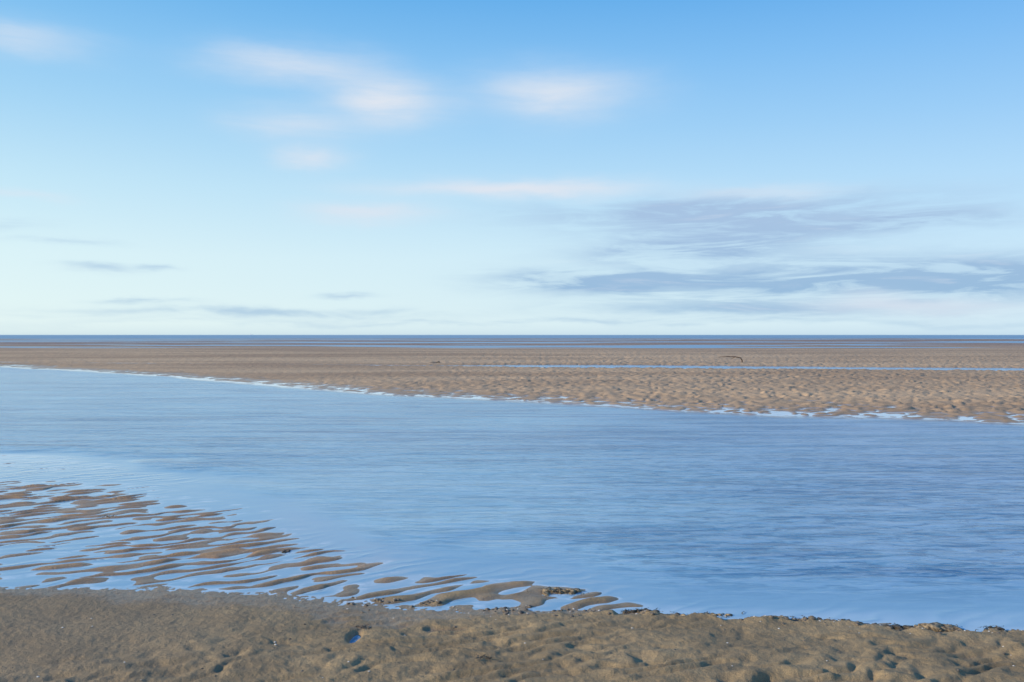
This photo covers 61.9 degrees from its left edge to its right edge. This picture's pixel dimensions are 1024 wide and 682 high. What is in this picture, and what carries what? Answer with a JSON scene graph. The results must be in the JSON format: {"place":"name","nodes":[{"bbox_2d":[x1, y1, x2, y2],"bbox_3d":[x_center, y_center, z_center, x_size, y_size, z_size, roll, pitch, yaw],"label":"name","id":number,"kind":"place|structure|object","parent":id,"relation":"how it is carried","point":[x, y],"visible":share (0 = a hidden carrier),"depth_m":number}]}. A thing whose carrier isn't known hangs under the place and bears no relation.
{"place":"outdoors","nodes":[
{"label":"outdoors","id":0,"kind":"place"},
{"bbox_2d":[475,653,491,661],"bbox_3d":[-0.146,1.600,4.316,0.096,0.019,0.107,0,0,10],"label":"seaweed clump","id":1,"kind":"object","parent":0,"point":[480,657],"visible":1,"depth_m":4.31},
{"bbox_2d":[0,335,1023,642],"bbox_3d":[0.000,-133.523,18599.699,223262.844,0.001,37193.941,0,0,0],"label":"water","id":2,"kind":"structure","parent":0,"point":[884,517],"depth_m":9.38},
{"bbox_2d":[0,338,1023,681],"bbox_3d":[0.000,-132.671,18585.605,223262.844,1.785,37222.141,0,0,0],"label":"sand ground","id":3,"kind":"structure","parent":0,"point":[50,634],"depth_m":5.48},
{"bbox_2d":[37,597,1021,679],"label":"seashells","id":4,"kind":"object","parent":3,"relation":"on","point":[569,611],"visible":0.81,"depth_m":4.99},
{"bbox_2d":[527,586,588,595],"bbox_3d":[0.303,1.652,5.624,0.408,0.041,0.154,0,0,5],"label":"seaweed clump","id":5,"kind":"object","parent":3,"relation":"on","point":[545,591],"visible":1,"depth_m":5.62},
{"bbox_2d":[621,607,656,613],"bbox_3d":[0.794,1.655,5.216,0.258,0.035,0.120,0,0,-12],"label":"seaweed clump","id":6,"kind":"object","parent":3,"relation":"on","point":[626,611],"visible":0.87,"depth_m":5.22},
{"bbox_2d":[670,611,751,617],"bbox_3d":[1.207,1.659,5.168,0.481,0.029,0.144,0,0,0],"label":"seaweed clump","id":7,"kind":"object","parent":3,"relation":"on","point":[719,614],"visible":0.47,"depth_m":5.17},
{"bbox_2d":[721,356,742,362],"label":"driftwood branch","id":8,"kind":"object","parent":3,"relation":"on","point":[733,357],"visible":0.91,"depth_m":50.57},
{"bbox_2d":[763,615,837,620],"bbox_3d":[1.729,1.651,5.081,0.566,0.045,0.125,0,0,0],"label":"seaweed clump","id":9,"kind":"object","parent":3,"relation":"on","point":[797,619],"visible":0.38,"depth_m":5.07},
{"bbox_2d":[883,623,912,629],"bbox_3d":[2.248,1.658,4.946,0.209,0.034,0.140,0,0,14],"label":"seaweed clump","id":10,"kind":"object","parent":3,"relation":"on","point":[897,626],"visible":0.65,"depth_m":4.92},
{"bbox_2d":[913,622,963,631],"bbox_3d":[2.439,1.656,4.922,0.300,0.061,0.173,0,0,0],"label":"seaweed clump","id":11,"kind":"object","parent":3,"relation":"on","point":[936,626],"visible":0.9,"depth_m":4.89},
{"bbox_2d":[975,625,1004,631],"bbox_3d":[2.735,1.643,4.860,0.189,0.041,0.116,0,0,0],"label":"seaweed clump","id":12,"kind":"object","parent":3,"relation":"on","point":[999,627],"visible":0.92,"depth_m":4.87},
{"bbox_2d":[0,0,1023,334],"label":"sky","id":13,"kind":"structure","parent":0,"point":[168,167]},
{"bbox_2d":[11,597,1023,681],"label":"pebbles","id":14,"kind":"object","parent":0,"point":[506,612],"visible":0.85,"depth_m":5.11}
]}

